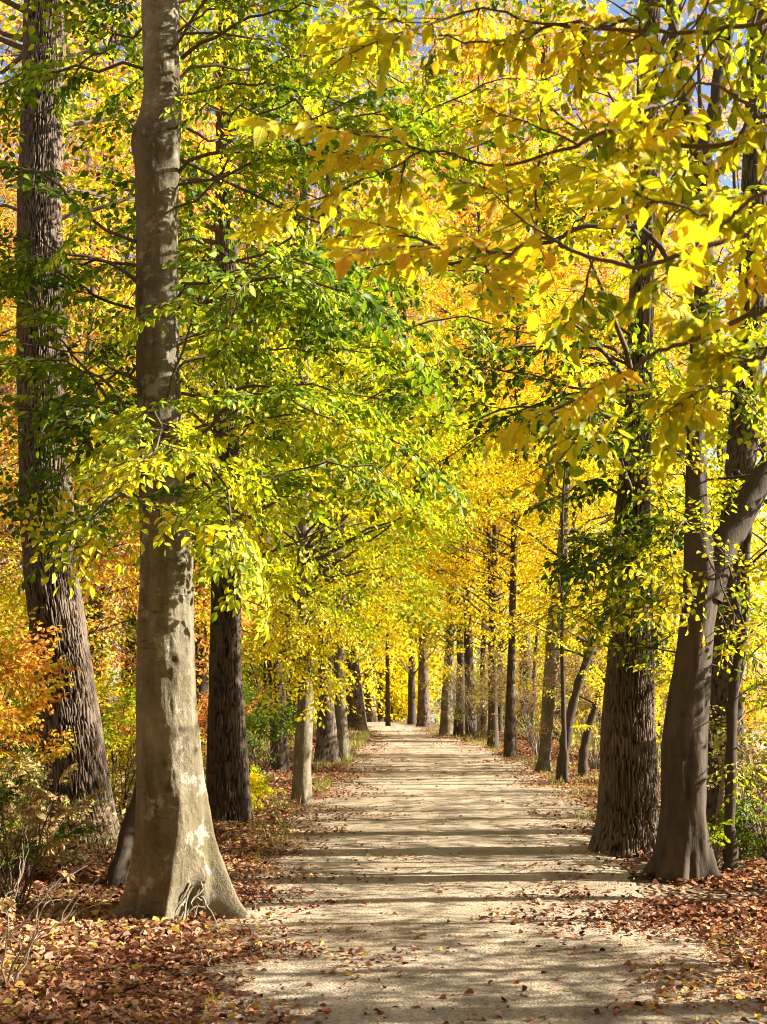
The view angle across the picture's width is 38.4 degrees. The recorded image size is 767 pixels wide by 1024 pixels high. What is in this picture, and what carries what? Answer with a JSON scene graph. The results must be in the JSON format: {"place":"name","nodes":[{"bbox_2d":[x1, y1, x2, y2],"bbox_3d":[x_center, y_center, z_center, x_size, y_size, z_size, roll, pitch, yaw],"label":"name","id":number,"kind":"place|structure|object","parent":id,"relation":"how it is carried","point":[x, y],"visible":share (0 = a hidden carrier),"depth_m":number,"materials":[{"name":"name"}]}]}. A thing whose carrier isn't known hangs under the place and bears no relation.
{"place":"outdoors","nodes":[
{"label":"outdoors","id":0,"kind":"place"},
{"bbox_2d":[0,700,766,1023],"bbox_3d":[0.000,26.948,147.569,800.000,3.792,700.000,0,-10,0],"label":"ground","id":1,"kind":"structure","parent":0,"point":[644,884],"depth_m":9.25,"materials":[{"name":"brown soil"}]},
{"bbox_2d":[0,867,74,942],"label":"shrub","id":2,"kind":"object","parent":1,"relation":"on","point":[4,903],"visible":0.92,"depth_m":6.69,"materials":[{"name":"beige plant"}]},
{"bbox_2d":[0,592,82,781],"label":"shrub","id":3,"kind":"object","parent":1,"relation":"on","point":[22,661],"visible":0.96,"depth_m":9.41,"materials":[{"name":"orange plant"}]},
{"bbox_2d":[0,775,100,877],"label":"shrub","id":4,"kind":"object","parent":1,"relation":"on","point":[57,836],"visible":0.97,"depth_m":8.06,"materials":[{"name":"brown plant"}]},
{"bbox_2d":[0,751,106,908],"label":"shrub","id":5,"kind":"object","parent":1,"relation":"on","point":[29,811],"visible":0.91,"depth_m":8.42,"materials":[{"name":"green plant"}]},
{"bbox_2d":[0,844,107,983],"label":"shrub","id":6,"kind":"object","parent":1,"relation":"on","point":[31,941],"visible":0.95,"depth_m":5.97,"materials":[{"name":"brown plant"}]},
{"bbox_2d":[0,754,109,883],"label":"shrub","id":7,"kind":"object","parent":1,"relation":"on","point":[44,863],"visible":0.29,"depth_m":9.44,"materials":[{"name":"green plant"}]},
{"bbox_2d":[0,317,128,689],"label":"maple tree","id":8,"kind":"object","parent":1,"relation":"on","point":[5,531],"visible":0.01,"depth_m":47.65,"materials":[{"name":"orange plant"}]},
{"bbox_2d":[0,0,134,362],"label":"maple tree","id":9,"kind":"object","parent":1,"relation":"on","point":[10,54],"visible":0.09,"depth_m":42.91,"materials":[{"name":"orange plant"}]},
{"bbox_2d":[0,647,135,818],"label":"shrub","id":10,"kind":"object","parent":1,"relation":"on","point":[15,703],"visible":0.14,"depth_m":13.13,"materials":[{"name":"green plant"}]},
{"bbox_2d":[0,539,136,752],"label":"beech tree","id":11,"kind":"object","parent":1,"relation":"on","point":[18,598],"visible":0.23,"depth_m":16.70,"materials":[{"name":"orange plant"}]},
{"bbox_2d":[0,177,139,679],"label":"maple tree","id":12,"kind":"object","parent":1,"relation":"on","point":[5,500],"visible":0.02,"depth_m":33.78,"materials":[{"name":"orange plant"}]},
{"bbox_2d":[0,178,182,690],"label":"maple tree","id":13,"kind":"object","parent":1,"relation":"on","point":[14,353],"visible":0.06,"depth_m":22.78,"materials":[{"name":"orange plant"}]},
{"bbox_2d":[0,43,192,702],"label":"maple tree","id":14,"kind":"object","parent":1,"relation":"on","point":[70,310],"visible":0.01,"depth_m":55.22,"materials":[{"name":"orange plant"}]},
{"bbox_2d":[94,639,136,815],"bbox_3d":[-3.405,2.810,14.165,1.834,2.389,2.781,0,-10,0],"label":"shrub","id":15,"kind":"object","parent":1,"relation":"on","point":[131,691],"visible":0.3,"depth_m":13.89,"materials":[{"name":"yellow plant"}]},
{"bbox_2d":[104,782,136,889],"bbox_3d":[-2.163,2.741,9.358,0.185,1.024,0.564,-4,-11,23],"label":"trunk","id":16,"kind":"object","parent":1,"relation":"on","point":[118,869],"visible":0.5,"depth_m":9.23,"materials":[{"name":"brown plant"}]},
{"bbox_2d":[0,0,273,663],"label":"maple tree","id":17,"kind":"object","parent":1,"relation":"on","point":[94,240],"visible":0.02,"depth_m":42.51,"materials":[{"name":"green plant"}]},
{"bbox_2d":[0,0,283,846],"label":"oak tree","id":18,"kind":"object","parent":1,"relation":"on","point":[40,217],"visible":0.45,"depth_m":12.48,"materials":[{"name":"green plant"}]},
{"bbox_2d":[0,169,283,700],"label":"maple tree","id":19,"kind":"object","parent":1,"relation":"on","point":[107,575],"visible":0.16,"depth_m":19.07,"materials":[{"name":"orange plant"}]},
{"bbox_2d":[3,498,285,767],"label":"maple tree","id":20,"kind":"object","parent":1,"relation":"on","point":[246,619],"visible":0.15,"depth_m":20.69,"materials":[{"name":"orange plant"}]},
{"bbox_2d":[6,0,286,725],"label":"maple tree","id":21,"kind":"object","parent":1,"relation":"on","point":[128,641],"visible":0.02,"depth_m":47.89,"materials":[{"name":"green plant"}]},
{"bbox_2d":[0,0,299,715],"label":"maple tree","id":22,"kind":"object","parent":1,"relation":"on","point":[207,145],"visible":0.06,"depth_m":34.42,"materials":[{"name":"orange plant"}]},
{"bbox_2d":[107,652,267,768],"bbox_3d":[-3.436,3.488,18.410,2.624,2.503,2.199,6,-11,-31],"label":"shrub","id":23,"kind":"object","parent":1,"relation":"on","point":[201,717],"visible":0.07,"depth_m":18.27,"materials":[{"name":"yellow plant"}]},
{"bbox_2d":[69,222,346,756],"bbox_3d":[-4.913,-0.875,29.585,8.713,15.011,8.870,0,-10,0],"label":"beech tree","id":24,"kind":"object","parent":1,"relation":"on","point":[202,686],"visible":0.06,"depth_m":28.66,"materials":[{"name":"yellow plant"}]},
{"bbox_2d":[109,91,355,635],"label":"maple tree","id":25,"kind":"object","parent":1,"relation":"on","point":[244,380],"depth_m":60.39,"materials":[{"name":"yellow plant"}]},
{"bbox_2d":[78,80,388,533],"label":"maple tree","id":26,"kind":"object","parent":1,"relation":"on","point":[313,193],"visible":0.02,"depth_m":43.85,"materials":[{"name":"yellow plant"}]},
{"bbox_2d":[0,0,484,823],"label":"oak tree","id":27,"kind":"object","parent":1,"relation":"on","point":[228,780],"visible":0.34,"depth_m":14.53,"materials":[{"name":"green plant"}]},
{"bbox_2d":[124,472,387,748],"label":"beech tree","id":28,"kind":"object","parent":1,"relation":"on","point":[265,669],"visible":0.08,"depth_m":32.38,"materials":[{"name":"yellow plant"}]},
{"bbox_2d":[201,660,319,782],"bbox_3d":[-2.303,3.896,20.134,2.296,2.376,3.097,0,-10,0],"label":"shrub","id":29,"kind":"object","parent":1,"relation":"on","point":[251,727],"visible":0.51,"depth_m":20.06,"materials":[{"name":"green plant"}]},
{"bbox_2d":[70,81,456,772],"bbox_3d":[-2.632,-2.452,24.267,8.573,16.208,6.350,0,-10,0],"label":"oak tree","id":30,"kind":"object","parent":1,"relation":"on","point":[280,763],"visible":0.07,"depth_m":23.58,"materials":[{"name":"green plant"}]},
{"bbox_2d":[249,764,286,812],"bbox_3d":[-1.954,3.952,15.538,1.044,0.785,0.868,-6,-12,33],"label":"shrub","id":31,"kind":"object","parent":1,"relation":"on","point":[255,784],"visible":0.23,"depth_m":15.52,"materials":[{"name":"yellow plant"}]},
{"bbox_2d":[204,456,403,698],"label":"beech tree","id":32,"kind":"object","parent":1,"relation":"on","point":[317,623],"visible":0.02,"depth_m":65.36,"materials":[{"name":"yellow plant"}]},
{"bbox_2d":[0,0,618,923],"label":"beech tree","id":33,"kind":"object","parent":1,"relation":"on","point":[178,866],"visible":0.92,"depth_m":8.50,"materials":[{"name":"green plant"}]},
{"bbox_2d":[180,0,446,736],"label":"maple tree","id":34,"kind":"object","parent":1,"relation":"on","point":[300,147],"visible":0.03,"depth_m":46.74,"materials":[{"name":"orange plant"}]},
{"bbox_2d":[108,1,550,803],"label":"beech tree","id":35,"kind":"object","parent":1,"relation":"on","point":[304,675],"visible":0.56,"depth_m":16.92,"materials":[{"name":"yellow plant"}]},
{"bbox_2d":[202,164,457,698],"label":"maple tree","id":36,"kind":"object","parent":1,"relation":"on","point":[365,339],"visible":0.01,"depth_m":52.53,"materials":[{"name":"plant"}]},
{"bbox_2d":[182,113,479,763],"bbox_3d":[-1.575,-2.331,29.090,8.524,17.734,7.931,0,-10,0],"label":"oak tree","id":37,"kind":"object","parent":1,"relation":"on","point":[327,745],"visible":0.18,"depth_m":27.71,"materials":[{"name":"yellow plant"}]},
{"bbox_2d":[277,265,401,721],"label":"oak tree","id":38,"kind":"object","parent":1,"relation":"on","point":[370,717],"visible":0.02,"depth_m":78.55,"materials":[{"name":"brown plant"}]},
{"bbox_2d":[250,378,436,708],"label":"beech tree","id":39,"kind":"object","parent":1,"relation":"on","point":[369,610],"visible":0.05,"depth_m":40.53,"materials":[{"name":"yellow plant"}]},
{"bbox_2d":[271,214,446,731],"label":"oak tree","id":40,"kind":"object","parent":1,"relation":"on","point":[357,721],"visible":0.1,"depth_m":54.90,"materials":[{"name":"yellow plant"}]},
{"bbox_2d":[0,713,766,1023],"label":"fallen leaves","id":41,"kind":"object","parent":1,"relation":"on","point":[62,987],"depth_m":7.31,"materials":[{"name":"brown plant"}]},
{"bbox_2d":[0,439,766,739],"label":"wood","id":42,"kind":"object","parent":1,"relation":"on","point":[399,702],"visible":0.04,"depth_m":85.19,"materials":[{"name":"yellow plant"}]},
{"bbox_2d":[0,690,766,886],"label":"undergrowth","id":43,"kind":"object","parent":1,"relation":"on","point":[103,838],"visible":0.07,"depth_m":13.07,"materials":[{"name":"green plant"}]},
{"bbox_2d":[265,171,502,758],"bbox_3d":[-0.397,-2.221,31.435,7.625,18.308,7.505,-2,-10,10],"label":"oak tree","id":44,"kind":"object","parent":1,"relation":"on","point":[342,727],"visible":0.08,"depth_m":29.79,"materials":[{"name":"yellow plant"}]},
{"bbox_2d":[313,506,473,721],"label":"beech tree","id":45,"kind":"object","parent":1,"relation":"on","point":[381,718],"visible":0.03,"depth_m":80.28,"materials":[{"name":"yellow plant"}]},
{"bbox_2d":[360,515,446,725],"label":"slender tree","id":46,"kind":"object","parent":1,"relation":"on","point":[387,700],"visible":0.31,"depth_m":67.36,"materials":[{"name":"yellow plant"}]},
{"bbox_2d":[214,727,598,860],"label":"grass","id":47,"kind":"structure","parent":1,"relation":"on","point":[362,738],"depth_m":20.50,"materials":[{"name":"plant"}]},
{"bbox_2d":[316,325,507,726],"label":"oak tree","id":48,"kind":"object","parent":1,"relation":"on","point":[423,711],"visible":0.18,"depth_m":67.08,"materials":[{"name":"yellow plant"}]},
{"bbox_2d":[344,421,480,724],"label":"oak tree","id":49,"kind":"object","parent":1,"relation":"on","point":[411,719],"visible":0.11,"depth_m":72.43,"materials":[{"name":"yellow plant"}]},
{"bbox_2d":[333,341,543,734],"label":"beech tree","id":50,"kind":"object","parent":1,"relation":"on","point":[444,726],"visible":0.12,"depth_m":50.42,"materials":[{"name":"yellow plant"}]},
{"bbox_2d":[360,469,536,724],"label":"beech tree","id":51,"kind":"object","parent":1,"relation":"on","point":[445,632],"visible":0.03,"depth_m":72.68,"materials":[{"name":"yellow plant"}]},
{"bbox_2d":[369,291,540,733],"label":"oak tree","id":52,"kind":"object","parent":1,"relation":"on","point":[481,673],"visible":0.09,"depth_m":48.06,"materials":[{"name":"yellow plant"}]},
{"bbox_2d":[453,706,463,736],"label":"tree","id":53,"kind":"object","parent":1,"relation":"on","point":[458,730],"visible":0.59,"depth_m":47.53,"materials":[{"name":"brown plant"}]},
{"bbox_2d":[336,0,585,729],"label":"maple tree","id":54,"kind":"object","parent":1,"relation":"on","point":[460,659],"visible":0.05,"depth_m":59.45,"materials":[{"name":"plant"}]},
{"bbox_2d":[315,0,618,736],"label":"maple tree","id":55,"kind":"object","parent":1,"relation":"on","point":[468,655],"visible":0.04,"depth_m":47.47,"materials":[{"name":"plant"}]},
{"bbox_2d":[312,75,628,746],"bbox_3d":[2.890,-4.019,37.919,11.801,24.005,11.927,0,-10,0],"label":"maple tree","id":56,"kind":"object","parent":1,"relation":"on","point":[478,208],"visible":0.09,"depth_m":37.55,"materials":[{"name":"yellow plant"}]},
{"bbox_2d":[415,646,539,740],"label":"shrub","id":57,"kind":"object","parent":1,"relation":"on","point":[480,711],"visible":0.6,"depth_m":42.28,"materials":[{"name":"yellow plant"}]},
{"bbox_2d":[368,335,592,748],"bbox_3d":[3.221,-0.283,36.752,7.912,16.279,7.286,0,-10,0],"label":"beech tree","id":58,"kind":"object","parent":1,"relation":"on","point":[493,721],"visible":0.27,"depth_m":35.97,"materials":[{"name":"yellow plant"}]},
{"bbox_2d":[383,442,596,731],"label":"beech tree","id":59,"kind":"object","parent":1,"relation":"on","point":[500,710],"visible":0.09,"depth_m":49.26,"materials":[{"name":"yellow plant"}]},
{"bbox_2d":[372,241,616,756],"bbox_3d":[3.180,-0.363,31.597,7.774,14.699,8.428,-2,-10,9],"label":"oak tree","id":60,"kind":"object","parent":1,"relation":"on","point":[509,747],"visible":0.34,"depth_m":30.86,"materials":[{"name":"yellow plant"}]},
{"bbox_2d":[226,0,766,503],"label":"beech tree","id":61,"kind":"object","parent":1,"relation":"on","point":[644,142],"visible":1,"depth_m":3.19,"materials":[{"name":"yellow plant"}]},
{"bbox_2d":[411,203,622,736],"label":"maple tree","id":62,"kind":"object","parent":1,"relation":"on","point":[529,659],"visible":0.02,"depth_m":55.29,"materials":[{"name":"plant"}]},
{"bbox_2d":[484,519,568,742],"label":"slender tree","id":63,"kind":"object","parent":1,"relation":"on","point":[536,641],"visible":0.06,"depth_m":38.48,"materials":[{"name":"brown plant"}]},
{"bbox_2d":[469,612,604,754],"bbox_3d":[4.404,4.979,31.968,3.514,4.145,4.767,-9,-13,41],"label":"shrub","id":64,"kind":"object","parent":1,"relation":"on","point":[534,745],"visible":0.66,"depth_m":31.44,"materials":[{"name":"yellow plant"}]},
{"bbox_2d":[404,0,677,740],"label":"maple tree","id":65,"kind":"object","parent":1,"relation":"on","point":[544,52],"visible":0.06,"depth_m":44.94,"materials":[{"name":"yellow plant"}]},
{"bbox_2d":[333,0,766,857],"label":"oak tree","id":66,"kind":"object","parent":1,"relation":"on","point":[627,814],"visible":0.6,"depth_m":11.40,"materials":[{"name":"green plant"}]},
{"bbox_2d":[497,455,615,734],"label":"slender tree","id":67,"kind":"object","parent":1,"relation":"on","point":[573,549],"visible":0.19,"depth_m":28.27,"materials":[{"name":"yellow plant"}]},
{"bbox_2d":[471,470,664,782],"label":"slender tree","id":68,"kind":"object","parent":1,"relation":"on","point":[564,759],"visible":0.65,"depth_m":21.17,"materials":[{"name":"yellow plant"}]},
{"bbox_2d":[527,480,608,743],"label":"slender tree","id":69,"kind":"object","parent":1,"relation":"on","point":[579,601],"visible":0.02,"depth_m":34.66,"materials":[{"name":"yellow plant"}]},
{"bbox_2d":[435,352,718,772],"bbox_3d":[4.266,1.188,25.040,6.334,9.433,6.434,0,-10,0],"label":"beech tree","id":70,"kind":"object","parent":1,"relation":"on","point":[544,755],"visible":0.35,"depth_m":24.88,"materials":[{"name":"yellow plant"}]},
{"bbox_2d":[503,465,664,780],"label":"slender tree","id":71,"kind":"object","parent":1,"relation":"on","point":[573,703],"visible":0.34,"depth_m":21.41,"materials":[{"name":"yellow plant"}]},
{"bbox_2d":[516,595,671,771],"bbox_3d":[4.878,3.790,24.302,3.242,3.826,3.933,-6,-11,30],"label":"shrub","id":72,"kind":"object","parent":1,"relation":"on","point":[590,762],"visible":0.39,"depth_m":23.87,"materials":[{"name":"yellow plant"}]},
{"bbox_2d":[513,572,676,777],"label":"slender tree","id":73,"kind":"object","parent":1,"relation":"on","point":[583,755],"visible":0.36,"depth_m":22.17,"materials":[{"name":"yellow plant"}]},
{"bbox_2d":[448,0,766,884],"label":"beech tree","id":74,"kind":"object","parent":1,"relation":"on","point":[682,844],"visible":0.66,"depth_m":9.86,"materials":[{"name":"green plant"}]},
{"bbox_2d":[471,121,766,644],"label":"maple tree","id":75,"kind":"object","parent":1,"relation":"on","point":[673,362],"visible":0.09,"depth_m":31.81,"materials":[{"name":"yellow plant"}]},
{"bbox_2d":[490,406,766,765],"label":"beech tree","id":76,"kind":"object","parent":1,"relation":"on","point":[603,511],"visible":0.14,"depth_m":25.93,"materials":[{"name":"yellow plant"}]},
{"bbox_2d":[524,0,744,707],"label":"maple tree","id":77,"kind":"object","parent":1,"relation":"on","point":[740,120],"visible":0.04,"depth_m":51.95,"materials":[{"name":"yellow plant"}]},
{"bbox_2d":[514,544,766,865],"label":"slender tree","id":78,"kind":"object","parent":1,"relation":"on","point":[721,793],"visible":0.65,"depth_m":10.44,"materials":[{"name":"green plant"}]},
{"bbox_2d":[522,290,766,761],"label":"beech tree","id":79,"kind":"object","parent":1,"relation":"on","point":[676,635],"visible":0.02,"depth_m":46.21,"materials":[{"name":"yellow plant"}]},
{"bbox_2d":[528,411,766,872],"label":"slender tree","id":80,"kind":"object","parent":1,"relation":"on","point":[730,852],"visible":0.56,"depth_m":10.16,"materials":[{"name":"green plant"}]},
{"bbox_2d":[548,635,760,792],"bbox_3d":[4.536,3.354,18.684,3.204,2.834,2.868,0,-10,0],"label":"shrub","id":81,"kind":"object","parent":1,"relation":"on","point":[657,708],"visible":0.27,"depth_m":18.79,"materials":[{"name":"yellow plant"}]},
{"bbox_2d":[591,335,729,535],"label":"slender tree","id":82,"kind":"object","parent":1,"relation":"on","point":[724,462],"visible":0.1,"depth_m":19.06,"materials":[{"name":"yellow plant"}]},
{"bbox_2d":[559,13,765,785],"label":"maple tree","id":83,"kind":"object","parent":1,"relation":"on","point":[699,88],"visible":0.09,"depth_m":28.57,"materials":[{"name":"yellow plant"}]},
{"bbox_2d":[564,127,766,633],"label":"beech tree","id":84,"kind":"object","parent":1,"relation":"on","point":[619,282],"visible":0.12,"depth_m":15.16,"materials":[{"name":"yellow plant"}]},
{"bbox_2d":[600,3,766,839],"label":"oak tree","id":85,"kind":"object","parent":1,"relation":"on","point":[742,458],"visible":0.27,"depth_m":13.79,"materials":[{"name":"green plant"}]},
{"bbox_2d":[652,393,758,532],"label":"slender tree","id":86,"kind":"object","parent":1,"relation":"on","point":[680,482],"visible":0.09,"depth_m":22.33,"materials":[{"name":"yellow plant"}]},
{"bbox_2d":[653,516,766,745],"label":"beech tree","id":87,"kind":"object","parent":1,"relation":"on","point":[758,598],"visible":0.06,"depth_m":29.93,"materials":[{"name":"yellow plant"}]},
{"bbox_2d":[656,384,766,551],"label":"slender tree","id":88,"kind":"object","parent":1,"relation":"on","point":[722,453],"visible":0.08,"depth_m":25.34,"materials":[{"name":"yellow plant"}]},
{"bbox_2d":[659,705,766,846],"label":"shrub","id":89,"kind":"object","parent":1,"relation":"on","point":[757,769],"visible":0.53,"depth_m":11.42,"materials":[{"name":"green plant"}]},
{"bbox_2d":[660,510,766,720],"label":"beech tree","id":90,"kind":"object","parent":1,"relation":"on","point":[762,697],"visible":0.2,"depth_m":16.92,"materials":[{"name":"yellow plant"}]},
{"bbox_2d":[706,816,742,849],"bbox_3d":[2.889,3.000,9.962,0.716,0.583,0.680,0,-10,0],"label":"shrub","id":91,"kind":"object","parent":1,"relation":"on","point":[713,836],"visible":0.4,"depth_m":9.90,"materials":[{"name":"yellow plant"}]},
{"bbox_2d":[710,413,766,457],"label":"slender tree","id":92,"kind":"object","parent":1,"relation":"on","point":[719,440],"visible":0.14,"depth_m":14.63,"materials":[{"name":"yellow plant"}]},
{"bbox_2d":[710,773,766,860],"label":"shrub","id":93,"kind":"object","parent":1,"relation":"on","point":[742,832],"visible":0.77,"depth_m":10.28,"materials":[{"name":"green plant"}]},
{"bbox_2d":[711,647,766,801],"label":"shrub","id":94,"kind":"object","parent":1,"relation":"on","point":[752,723],"visible":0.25,"depth_m":13.71,"materials":[{"name":"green plant"}]},
{"bbox_2d":[0,0,766,707],"label":"sky","id":95,"kind":"structure","parent":0,"point":[614,10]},
{"bbox_2d":[107,722,766,1023],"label":"path","id":96,"kind":"structure","parent":0,"point":[455,975],"depth_m":7.85,"materials":[{"name":"beige gravel"}]},
{"bbox_2d":[430,712,766,781],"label":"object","id":97,"kind":"structure","parent":0,"point":[761,746],"depth_m":85.81,"materials":[{"name":"yellow plant"}]}
]}

